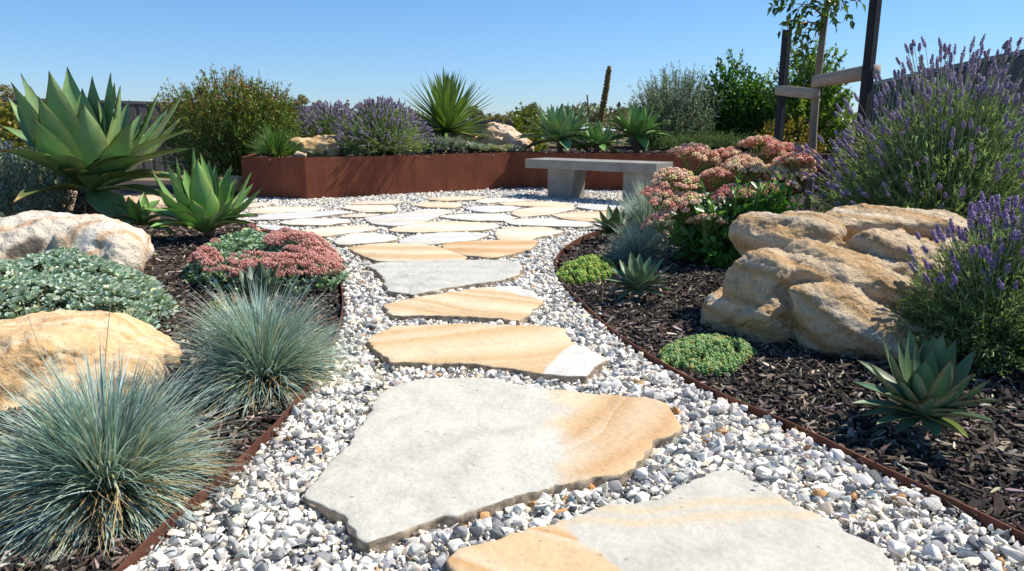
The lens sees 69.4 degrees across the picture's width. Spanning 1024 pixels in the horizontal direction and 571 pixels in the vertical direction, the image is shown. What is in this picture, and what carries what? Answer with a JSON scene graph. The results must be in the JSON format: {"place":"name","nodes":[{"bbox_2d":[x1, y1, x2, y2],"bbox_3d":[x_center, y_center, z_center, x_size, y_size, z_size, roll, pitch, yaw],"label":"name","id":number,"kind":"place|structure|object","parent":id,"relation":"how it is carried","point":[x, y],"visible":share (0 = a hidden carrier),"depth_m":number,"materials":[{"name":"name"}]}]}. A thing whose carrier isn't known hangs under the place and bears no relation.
{"place":"outdoors","nodes":[
{"label":"outdoors","id":0,"kind":"place"},
{"bbox_2d":[230,175,242,193],"bbox_3d":[-3.674,-1.345,9.853,0.276,0.239,0.284,0,13,0],"label":"sandstone boulder","id":1,"kind":"object","parent":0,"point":[239,183],"visible":0.38,"depth_m":9.77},
{"bbox_2d":[18,133,853,551],"bbox_3d":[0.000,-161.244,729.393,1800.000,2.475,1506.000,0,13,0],"label":"ground","id":2,"kind":"structure","parent":0,"point":[152,183],"depth_m":10.92,"materials":[{"name":"soil"}]},
{"bbox_2d":[0,84,15,97],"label":"gum tree","id":3,"kind":"object","parent":2,"relation":"on","point":[4,89],"visible":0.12,"depth_m":43.17,"materials":[{"name":"green plant"}]},
{"bbox_2d":[0,93,46,168],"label":"yellow leaved shrub","id":4,"kind":"object","parent":2,"relation":"on","point":[10,120],"visible":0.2,"depth_m":11.03,"materials":[{"name":"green plant"}]},
{"bbox_2d":[1,97,326,174],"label":"metal fence","id":5,"kind":"object","parent":2,"relation":"on","point":[136,108],"visible":0.05,"depth_m":15.83,"materials":[{"name":"metal"}]},
{"bbox_2d":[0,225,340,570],"bbox_3d":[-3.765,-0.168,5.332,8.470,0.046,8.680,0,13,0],"label":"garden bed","id":6,"kind":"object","parent":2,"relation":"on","point":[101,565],"visible":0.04,"depth_m":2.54,"materials":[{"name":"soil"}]},
{"bbox_2d":[0,137,90,217],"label":"silver shrub","id":7,"kind":"object","parent":6,"relation":"on","point":[25,173],"visible":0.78,"depth_m":6.21,"materials":[{"name":"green plant"}]},
{"bbox_2d":[0,210,153,272],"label":"sandstone boulder","id":8,"kind":"object","parent":6,"relation":"on","point":[25,234],"visible":0.52,"depth_m":4.62,"materials":[{"name":"stone"}]},
{"bbox_2d":[0,246,178,329],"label":"cotyledon mat","id":9,"kind":"object","parent":6,"relation":"on","point":[61,280],"visible":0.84,"depth_m":3.76,"materials":[{"name":"green plant"}]},
{"bbox_2d":[0,310,181,416],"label":"sandstone boulder","id":10,"kind":"object","parent":6,"relation":"on","point":[73,333],"visible":0.55,"depth_m":2.75,"materials":[{"name":"stone"}]},
{"bbox_2d":[0,67,192,217],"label":"agave plant","id":11,"kind":"object","parent":6,"relation":"on","point":[74,134],"visible":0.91,"depth_m":6.39,"materials":[{"name":"green plant"}]},
{"bbox_2d":[69,190,177,226],"bbox_3d":[-4.076,-0.721,7.413,1.571,0.446,0.712,4,13,16],"label":"sandstone boulder","id":12,"kind":"object","parent":6,"relation":"on","point":[161,205],"visible":0.03,"depth_m":7.21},
{"bbox_2d":[0,328,257,570],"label":"blue fescue","id":13,"kind":"object","parent":6,"relation":"on","point":[107,455],"visible":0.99,"depth_m":1.91,"materials":[{"name":"plant"}]},
{"bbox_2d":[24,306,58,394],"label":"seed stalk","id":14,"kind":"object","parent":13,"relation":"attached to","point":[40,350],"visible":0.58,"depth_m":2.28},
{"bbox_2d":[105,301,110,359],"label":"seed stalk","id":15,"kind":"object","parent":13,"relation":"attached to","point":[107,331],"visible":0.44,"depth_m":2.21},
{"bbox_2d":[110,193,175,235],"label":"agave plant","id":16,"kind":"object","parent":6,"relation":"on","point":[134,212],"visible":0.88,"depth_m":6.28,"materials":[{"name":"green plant"}]},
{"bbox_2d":[141,146,261,242],"bbox_3d":[-2.552,-0.718,6.091,0.974,0.836,0.859,-6,14,-27],"label":"agave plant","id":17,"kind":"object","parent":6,"relation":"on","point":[204,203],"visible":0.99,"depth_m":6.05,"materials":[{"name":"green plant"}]},
{"bbox_2d":[207,295,241,311],"bbox_3d":[-1.543,0.102,3.966,0.207,0.073,0.307,0,13,0],"label":"sedum mat","id":18,"kind":"object","parent":6,"relation":"on","point":[232,300],"visible":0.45,"depth_m":3.98,"materials":[{"name":"green plant"}]},
{"bbox_2d":[114,219,343,570],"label":"steel edging","id":19,"kind":"object","parent":6,"relation":"on","point":[139,552],"visible":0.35,"depth_m":2.04,"materials":[{"name":"metal"}]},
{"bbox_2d":[136,270,369,419],"bbox_3d":[-0.956,0.153,2.819,0.857,0.461,0.869,0,13,0],"label":"blue fescue","id":20,"kind":"object","parent":6,"relation":"on","point":[269,351],"visible":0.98,"depth_m":2.76,"materials":[{"name":"plant"}]},
{"bbox_2d":[236,261,285,300],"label":"agave plant","id":21,"kind":"object","parent":6,"relation":"on","point":[259,271],"visible":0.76,"depth_m":3.86,"materials":[{"name":"green plant"}]},
{"bbox_2d":[0,206,1023,570],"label":"mulch","id":22,"kind":"object","parent":6,"relation":"on","point":[1006,444],"visible":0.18,"depth_m":2.71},
{"bbox_2d":[180,223,350,294],"bbox_3d":[-1.688,-0.247,5.022,1.051,0.306,1.799,-4,13,-19],"label":"pink stonecrop mat","id":23,"kind":"object","parent":22,"relation":"on","point":[313,254],"visible":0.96,"depth_m":4.54,"materials":[{"name":"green plant"}]},
{"bbox_2d":[555,254,617,285],"bbox_3d":[0.484,-0.129,4.900,0.391,0.135,0.690,7,14,28],"label":"sedum mat","id":24,"kind":"object","parent":22,"relation":"on","point":[596,266],"visible":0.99,"depth_m":4.79,"materials":[{"name":"green plant"}]},
{"bbox_2d":[588,205,639,235],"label":"agave plant","id":25,"kind":"object","parent":22,"relation":"on","point":[609,220],"visible":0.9,"depth_m":6.06,"materials":[{"name":"green plant"}]},
{"bbox_2d":[595,173,676,232],"bbox_3d":[1.207,-0.759,6.706,0.944,0.566,0.842,0,13,0],"label":"blue fescue","id":26,"kind":"object","parent":22,"relation":"on","point":[642,211],"visible":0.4,"depth_m":6.65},
{"bbox_2d":[595,212,681,266],"bbox_3d":[0.910,-0.357,5.249,0.637,0.370,0.644,5,14,21],"label":"blue fescue","id":27,"kind":"object","parent":22,"relation":"on","point":[635,243],"visible":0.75,"depth_m":5.20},
{"bbox_2d":[604,252,674,301],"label":"agave plant","id":28,"kind":"object","parent":22,"relation":"on","point":[637,275],"visible":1,"depth_m":4.14,"materials":[{"name":"green plant"}]},
{"bbox_2d":[658,333,758,378],"bbox_3d":[0.855,0.272,3.207,0.395,0.104,0.533,7,14,29],"label":"sedum mat","id":29,"kind":"object","parent":22,"relation":"on","point":[717,353],"visible":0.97,"depth_m":3.11,"materials":[{"name":"green plant"}]},
{"bbox_2d":[639,135,822,268],"bbox_3d":[1.528,-0.560,5.197,1.336,0.970,0.902,0,13,0],"label":"stonecrop plant","id":30,"kind":"object","parent":22,"relation":"on","point":[701,235],"visible":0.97,"depth_m":5.04,"materials":[{"name":"pink plant"}]},
{"bbox_2d":[769,30,791,189],"bbox_3d":[2.190,-1.184,6.088,0.063,1.747,0.060,-7,14,-28],"label":"tree stake","id":31,"kind":"object","parent":22,"relation":"on","point":[781,100],"visible":0.42,"depth_m":5.97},
{"bbox_2d":[775,85,819,98],"bbox_3d":[2.270,-1.536,5.875,0.106,0.121,0.441,-6,14,-25],"label":"tree tie","id":32,"kind":"object","parent":31,"relation":"attached to","point":[798,92],"visible":0.94,"depth_m":5.82,"materials":[{"name":"wood"}]},
{"bbox_2d":[555,212,1023,545],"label":"steel edging","id":33,"kind":"object","parent":22,"relation":"on","point":[985,520],"visible":0.37,"depth_m":2.33,"materials":[{"name":"metal"}]},
{"bbox_2d":[767,0,865,211],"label":"young tree","id":34,"kind":"object","parent":22,"relation":"on","point":[821,24],"visible":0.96,"depth_m":5.49,"materials":[{"name":"green plant"}]},
{"bbox_2d":[699,203,977,361],"bbox_3d":[1.718,0.007,3.667,1.527,0.737,1.145,-8,15,-33],"label":"sandstone boulder","id":35,"kind":"object","parent":22,"relation":"on","point":[834,280],"visible":0.65,"depth_m":3.33,"materials":[{"name":"beige stone"}]},
{"bbox_2d":[850,0,881,201],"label":"tree stake","id":36,"kind":"object","parent":22,"relation":"on","point":[870,46],"visible":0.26,"depth_m":5.07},
{"bbox_2d":[811,65,880,87],"bbox_3d":[2.417,-1.524,5.403,0.110,0.127,0.683,-4,13,-16],"label":"tree tie","id":37,"kind":"object","parent":36,"relation":"attached to","point":[848,75],"visible":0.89,"depth_m":5.38,"materials":[{"name":"wood"}]},
{"bbox_2d":[788,33,1023,233],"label":"lavender bush","id":38,"kind":"object","parent":22,"relation":"on","point":[944,152],"visible":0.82,"depth_m":4.48,"materials":[{"name":"green plant"}]},
{"bbox_2d":[851,328,1001,438],"bbox_3d":[1.308,0.314,2.372,0.434,0.328,0.369,8,15,32],"label":"agave plant","id":39,"kind":"object","parent":22,"relation":"on","point":[927,384],"visible":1,"depth_m":2.35,"materials":[{"name":"green plant"}]},
{"bbox_2d":[887,191,1023,381],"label":"lavender bush","id":40,"kind":"object","parent":22,"relation":"on","point":[978,303],"visible":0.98,"depth_m":2.90,"materials":[{"name":"green plant"}]},
{"bbox_2d":[144,63,313,181],"bbox_3d":[-4.256,-2.377,11.360,2.424,2.000,2.063,3,13,12],"label":"bottlebrush bush","id":41,"kind":"object","parent":2,"relation":"on","point":[205,135],"visible":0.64,"depth_m":10.84,"materials":[{"name":"green plant"}]},
{"bbox_2d":[211,74,310,174],"bbox_3d":[-3.786,-2.272,11.183,1.492,1.889,1.470,0,13,0],"label":"bottlebrush bush","id":42,"kind":"object","parent":2,"relation":"on","point":[257,91],"visible":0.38,"depth_m":10.88,"materials":[{"name":"green plant"}]},
{"bbox_2d":[289,94,310,105],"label":"gum tree","id":43,"kind":"object","parent":2,"relation":"on","point":[301,100],"visible":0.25,"depth_m":48.36,"materials":[{"name":"green plant"}]},
{"bbox_2d":[414,120,523,142],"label":"plants","id":44,"kind":"object","parent":2,"relation":"on","point":[486,122],"visible":0.08,"depth_m":24.15,"materials":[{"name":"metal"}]},
{"bbox_2d":[462,105,487,120],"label":"gum tree","id":45,"kind":"object","parent":2,"relation":"on","point":[479,114],"visible":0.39,"depth_m":53.37,"materials":[{"name":"green plant"}]},
{"bbox_2d":[485,113,510,120],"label":"gum tree","id":46,"kind":"object","parent":2,"relation":"on","point":[500,117],"visible":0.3,"depth_m":58.27,"materials":[{"name":"green plant"}]},
{"bbox_2d":[521,102,540,132],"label":"gum tree","id":47,"kind":"object","parent":2,"relation":"on","point":[529,106],"visible":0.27,"depth_m":53.25,"materials":[{"name":"green plant"}]},
{"bbox_2d":[241,146,878,198],"bbox_3d":[0.872,-1.535,11.516,9.244,1.155,4.190,0,13,0],"label":"steel planter","id":48,"kind":"object","parent":2,"relation":"on","point":[320,177],"visible":0.45,"depth_m":10.24,"materials":[{"name":"metal"}]},
{"bbox_2d":[242,121,308,156],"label":"green grass","id":49,"kind":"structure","parent":48,"relation":"on","point":[276,147],"depth_m":9.77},
{"bbox_2d":[294,151,306,157],"bbox_3d":[-2.792,-1.724,9.759,0.176,0.097,0.166,0,13,0],"label":"sandstone boulder","id":50,"kind":"object","parent":48,"relation":"on","point":[297,154],"visible":0.97,"depth_m":9.70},
{"bbox_2d":[286,134,347,157],"bbox_3d":[-2.690,-1.897,10.230,0.828,0.381,0.568,0,13,0],"label":"sandstone boulder","id":51,"kind":"object","parent":48,"relation":"on","point":[317,143],"visible":0.64,"depth_m":10.00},
{"bbox_2d":[290,99,358,141],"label":"lavender bush","id":52,"kind":"object","parent":48,"relation":"on","point":[323,123],"visible":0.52,"depth_m":11.40,"materials":[{"name":"purple plant"}]},
{"bbox_2d":[305,150,358,155],"bbox_3d":[-2.444,-1.832,10.149,0.759,0.108,0.493,-3,13,-12],"label":"echeveria patch","id":53,"kind":"object","parent":48,"relation":"on","point":[317,154],"visible":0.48,"depth_m":9.98,"materials":[{"name":"green plant"}]},
{"bbox_2d":[331,95,436,156],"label":"lavender bush","id":54,"kind":"object","parent":48,"relation":"on","point":[374,129],"visible":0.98,"depth_m":9.95,"materials":[{"name":"purple plant"}]},
{"bbox_2d":[420,134,445,151],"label":"agave plant","id":55,"kind":"object","parent":48,"relation":"on","point":[431,147],"visible":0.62,"depth_m":10.66,"materials":[{"name":"green plant"}]},
{"bbox_2d":[429,134,467,150],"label":"blue chalk plant","id":56,"kind":"object","parent":48,"relation":"on","point":[452,143],"visible":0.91,"depth_m":10.87,"materials":[{"name":"green plant"}]},
{"bbox_2d":[400,67,502,153],"bbox_3d":[-1.016,-2.735,11.583,1.951,1.404,1.812,0,13,0],"label":"yucca plant","id":57,"kind":"object","parent":48,"relation":"in","point":[445,112],"visible":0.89,"depth_m":11.39,"materials":[{"name":"green plant"}]},
{"bbox_2d":[457,141,491,151],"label":"plant","id":58,"kind":"object","parent":48,"relation":"on","point":[474,147],"visible":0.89,"depth_m":10.96,"materials":[{"name":"green plant"}]},
{"bbox_2d":[474,121,533,152],"bbox_3d":[-0.139,-2.319,11.780,0.987,0.578,0.666,0,13,0],"label":"sandstone boulder","id":59,"kind":"object","parent":48,"relation":"on","point":[504,134],"visible":0.61,"depth_m":11.59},
{"bbox_2d":[488,143,520,151],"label":"cream succulent","id":60,"kind":"object","parent":48,"relation":"on","point":[505,148],"visible":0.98,"depth_m":11.14,"materials":[{"name":"green plant"}]},
{"bbox_2d":[502,102,548,151],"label":"yellow green bush","id":61,"kind":"object","parent":48,"relation":"in","point":[518,121],"visible":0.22,"depth_m":12.20,"materials":[{"name":"green plant"}]},
{"bbox_2d":[516,103,599,152],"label":"agave plant","id":62,"kind":"object","parent":48,"relation":"on","point":[561,126],"visible":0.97,"depth_m":10.88,"materials":[{"name":"green plant"}]},
{"bbox_2d":[587,95,591,151],"bbox_3d":[1.225,-2.562,11.723,0.108,0.892,0.026,0,13,0],"label":"garden stick","id":63,"kind":"object","parent":48,"relation":"on","point":[588,118],"visible":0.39,"depth_m":11.68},
{"bbox_2d":[571,119,623,152],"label":"agave plant","id":64,"kind":"object","parent":48,"relation":"on","point":[596,134],"visible":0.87,"depth_m":10.88,"materials":[{"name":"green plant"}]},
{"bbox_2d":[598,65,611,150],"bbox_3d":[1.511,-2.881,12.062,0.205,1.364,0.122,0,13,0],"label":"agave flower spike","id":65,"kind":"object","parent":48,"relation":"on","point":[604,99],"visible":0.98,"depth_m":11.99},
{"bbox_2d":[603,101,673,153],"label":"agave plant","id":66,"kind":"object","parent":48,"relation":"on","point":[638,126],"visible":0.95,"depth_m":11.10,"materials":[{"name":"green plant"}]},
{"bbox_2d":[641,127,763,149],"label":"rosemary shrub","id":67,"kind":"object","parent":48,"relation":"on","point":[725,140],"visible":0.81,"depth_m":11.18,"materials":[{"name":"green plant"}]},
{"bbox_2d":[726,86,797,149],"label":"green bush","id":68,"kind":"object","parent":48,"relation":"in","point":[757,104],"visible":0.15,"depth_m":12.44,"materials":[{"name":"green plant"}]},
{"bbox_2d":[746,114,825,153],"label":"yellow bush","id":69,"kind":"object","parent":48,"relation":"in","point":[788,135],"visible":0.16,"depth_m":11.28,"materials":[{"name":"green plant"}]},
{"bbox_2d":[744,39,857,152],"bbox_3d":[4.766,-2.808,12.139,1.705,2.408,1.763,0,13,0],"label":"green bush","id":70,"kind":"object","parent":48,"relation":"in","point":[796,108],"visible":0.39,"depth_m":11.72,"materials":[{"name":"green plant"}]},
{"bbox_2d":[327,101,856,145],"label":"woodland","id":71,"kind":"object","parent":2,"relation":"on","point":[608,116],"visible":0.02,"depth_m":100.20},
{"bbox_2d":[170,296,1022,570],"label":"path bed","id":72,"kind":"object","parent":2,"relation":"on","point":[431,565],"visible":0.01,"depth_m":1.97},
{"bbox_2d":[247,202,273,208],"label":"flagstone","id":73,"kind":"object","parent":72,"relation":"on","point":[258,205],"visible":0.45,"depth_m":8.66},
{"bbox_2d":[256,224,298,232],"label":"flagstone","id":74,"kind":"object","parent":72,"relation":"on","point":[270,227],"visible":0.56,"depth_m":6.81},
{"bbox_2d":[247,206,320,215],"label":"flagstone","id":75,"kind":"object","parent":72,"relation":"on","point":[272,210],"visible":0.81,"depth_m":8.11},
{"bbox_2d":[250,210,351,221],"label":"flagstone","id":76,"kind":"object","parent":72,"relation":"on","point":[290,216],"visible":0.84,"depth_m":7.68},
{"bbox_2d":[280,218,350,227],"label":"flagstone","id":77,"kind":"object","parent":72,"relation":"on","point":[315,222],"visible":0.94,"depth_m":7.15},
{"bbox_2d":[301,225,378,239],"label":"flagstone","id":78,"kind":"object","parent":72,"relation":"on","point":[331,232],"visible":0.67,"depth_m":6.64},
{"bbox_2d":[339,214,380,219],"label":"flagstone","id":79,"kind":"object","parent":72,"relation":"on","point":[354,216],"visible":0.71,"depth_m":7.62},
{"bbox_2d":[333,232,397,247],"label":"flagstone","id":80,"kind":"object","parent":72,"relation":"on","point":[353,239],"visible":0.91,"depth_m":6.13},
{"bbox_2d":[342,205,396,213],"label":"flagstone","id":81,"kind":"object","parent":72,"relation":"on","point":[379,209],"visible":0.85,"depth_m":8.27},
{"bbox_2d":[345,201,404,204],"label":"flagstone","id":82,"kind":"object","parent":72,"relation":"on","point":[374,202],"visible":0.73,"depth_m":8.86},
{"bbox_2d":[347,243,466,263],"bbox_3d":[-0.797,-0.225,5.556,0.672,0.058,1.013,-7,14,-29],"label":"flagstone","id":83,"kind":"object","parent":72,"relation":"on","point":[381,252],"visible":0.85,"depth_m":5.53,"materials":[{"name":"stone"}]},
{"bbox_2d":[363,209,453,228],"bbox_3d":[-1.004,-0.685,7.607,0.727,0.057,1.284,9,15,34],"label":"flagstone","id":84,"kind":"object","parent":72,"relation":"on","point":[391,221],"visible":0.83,"depth_m":7.45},
{"bbox_2d":[411,202,461,209],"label":"flagstone","id":85,"kind":"object","parent":72,"relation":"on","point":[441,205],"visible":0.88,"depth_m":8.55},
{"bbox_2d":[388,221,498,234],"bbox_3d":[-0.618,-0.525,6.896,1.005,0.058,0.744,0,13,0],"label":"flagstone","id":86,"kind":"object","parent":72,"relation":"on","point":[436,227],"visible":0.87,"depth_m":6.81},
{"bbox_2d":[398,232,488,245],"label":"flagstone","id":87,"kind":"object","parent":72,"relation":"on","point":[437,238],"visible":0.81,"depth_m":6.20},
{"bbox_2d":[366,260,522,298],"bbox_3d":[-0.459,-0.042,4.739,1.078,0.058,1.080,0,13,0],"label":"flagstone","id":88,"kind":"object","parent":72,"relation":"on","point":[419,278],"visible":0.9,"depth_m":4.75,"materials":[{"name":"stone"}]},
{"bbox_2d":[426,196,483,201],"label":"flagstone","id":89,"kind":"object","parent":72,"relation":"on","point":[457,198],"visible":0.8,"depth_m":9.31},
{"bbox_2d":[382,286,543,324],"bbox_3d":[-0.259,0.112,4.052,0.874,0.059,0.792,0,13,0],"label":"flagstone","id":90,"kind":"object","parent":72,"relation":"on","point":[506,304],"visible":0.91,"depth_m":3.94,"materials":[{"name":"stone"}]},
{"bbox_2d":[439,213,515,222],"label":"flagstone","id":91,"kind":"object","parent":72,"relation":"on","point":[488,218],"visible":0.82,"depth_m":7.52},
{"bbox_2d":[367,323,606,385],"bbox_3d":[-0.130,0.291,3.249,1.057,0.059,0.773,0,13,0],"label":"flagstone","id":92,"kind":"object","parent":72,"relation":"on","point":[545,353],"visible":0.94,"depth_m":3.19,"materials":[{"name":"stone"}]},
{"bbox_2d":[441,240,538,259],"bbox_3d":[-0.172,-0.268,5.747,0.784,0.058,0.811,0,13,0],"label":"flagstone","id":93,"kind":"object","parent":72,"relation":"on","point":[490,249],"visible":0.79,"depth_m":5.75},
{"bbox_2d":[465,206,518,213],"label":"flagstone","id":94,"kind":"object","parent":72,"relation":"on","point":[491,209],"visible":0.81,"depth_m":8.18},
{"bbox_2d":[303,377,683,554],"bbox_3d":[0.003,0.503,2.306,1.122,0.058,1.152,0,13,0],"label":"flagstone","id":95,"kind":"object","parent":72,"relation":"on","point":[414,456],"visible":0.97,"depth_m":2.21,"materials":[{"name":"stone"}]},
{"bbox_2d":[475,198,532,204],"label":"flagstone","id":96,"kind":"object","parent":72,"relation":"on","point":[490,201],"visible":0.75,"depth_m":9.10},
{"bbox_2d":[494,227,562,239],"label":"flagstone","id":97,"kind":"object","parent":72,"relation":"on","point":[522,233],"visible":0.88,"depth_m":6.47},
{"bbox_2d":[498,201,570,207],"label":"flagstone","id":98,"kind":"object","parent":72,"relation":"on","point":[527,204],"visible":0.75,"depth_m":8.76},
{"bbox_2d":[511,205,574,217],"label":"flagstone","id":99,"kind":"object","parent":72,"relation":"on","point":[543,211],"visible":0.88,"depth_m":8.06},
{"bbox_2d":[504,218,593,229],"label":"flagstone","id":100,"kind":"object","parent":72,"relation":"on","point":[544,222],"visible":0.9,"depth_m":7.09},
{"bbox_2d":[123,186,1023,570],"bbox_3d":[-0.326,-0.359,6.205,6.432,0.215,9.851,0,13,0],"label":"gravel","id":101,"kind":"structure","parent":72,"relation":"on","point":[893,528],"depth_m":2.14,"materials":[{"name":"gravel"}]},
{"bbox_2d":[525,157,672,203],"bbox_3d":[1.065,-1.319,9.375,1.853,0.530,0.480,9,15,35],"label":"concrete bench","id":102,"kind":"object","parent":101,"relation":"on","point":[566,178],"visible":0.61,"depth_m":9.28,"materials":[{"name":"concrete"}]},
{"bbox_2d":[552,211,612,223],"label":"flagstone","id":103,"kind":"object","parent":72,"relation":"on","point":[582,216],"visible":0.45,"depth_m":7.61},
{"bbox_2d":[576,204,620,210],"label":"flagstone","id":104,"kind":"object","parent":72,"relation":"on","point":[593,207],"visible":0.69,"depth_m":8.38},
{"bbox_2d":[445,470,897,570],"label":"flagstone","id":105,"kind":"object","parent":72,"relation":"on","point":[727,520],"visible":1,"depth_m":1.74,"materials":[{"name":"stone"}]},
{"bbox_2d":[580,127,615,143],"bbox_3d":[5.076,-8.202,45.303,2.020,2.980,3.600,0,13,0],"label":"house","id":106,"kind":"structure","parent":2,"relation":"on","point":[583,141],"depth_m":43.70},
{"bbox_2d":[589,107,607,126],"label":"gum tree","id":107,"kind":"object","parent":2,"relation":"on","point":[594,115],"visible":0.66,"depth_m":77.70,"materials":[{"name":"green plant"}]},
{"bbox_2d":[613,107,627,145],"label":"gum tree","id":108,"kind":"object","parent":2,"relation":"on","point":[622,109],"visible":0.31,"depth_m":77.79,"materials":[{"name":"green plant"}]},
{"bbox_2d":[619,60,727,150],"bbox_3d":[2.789,-2.780,12.909,1.980,2.223,1.852,0,13,0],"label":"olive shrub","id":109,"kind":"object","parent":2,"relation":"on","point":[665,100],"visible":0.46,"depth_m":12.50,"materials":[{"name":"green plant"}]},
{"bbox_2d":[692,48,775,149],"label":"green bush","id":110,"kind":"object","parent":2,"relation":"on","point":[739,94],"visible":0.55,"depth_m":12.70,"materials":[{"name":"green plant"}]},
{"bbox_2d":[866,49,1023,181],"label":"metal fence","id":111,"kind":"object","parent":2,"relation":"on","point":[1016,68],"visible":0.13,"depth_m":9.42,"materials":[{"name":"metal"}]},
{"bbox_2d":[0,0,1023,118],"label":"sky","id":112,"kind":"structure","parent":0,"point":[545,53],"materials":[{"name":"blue"}]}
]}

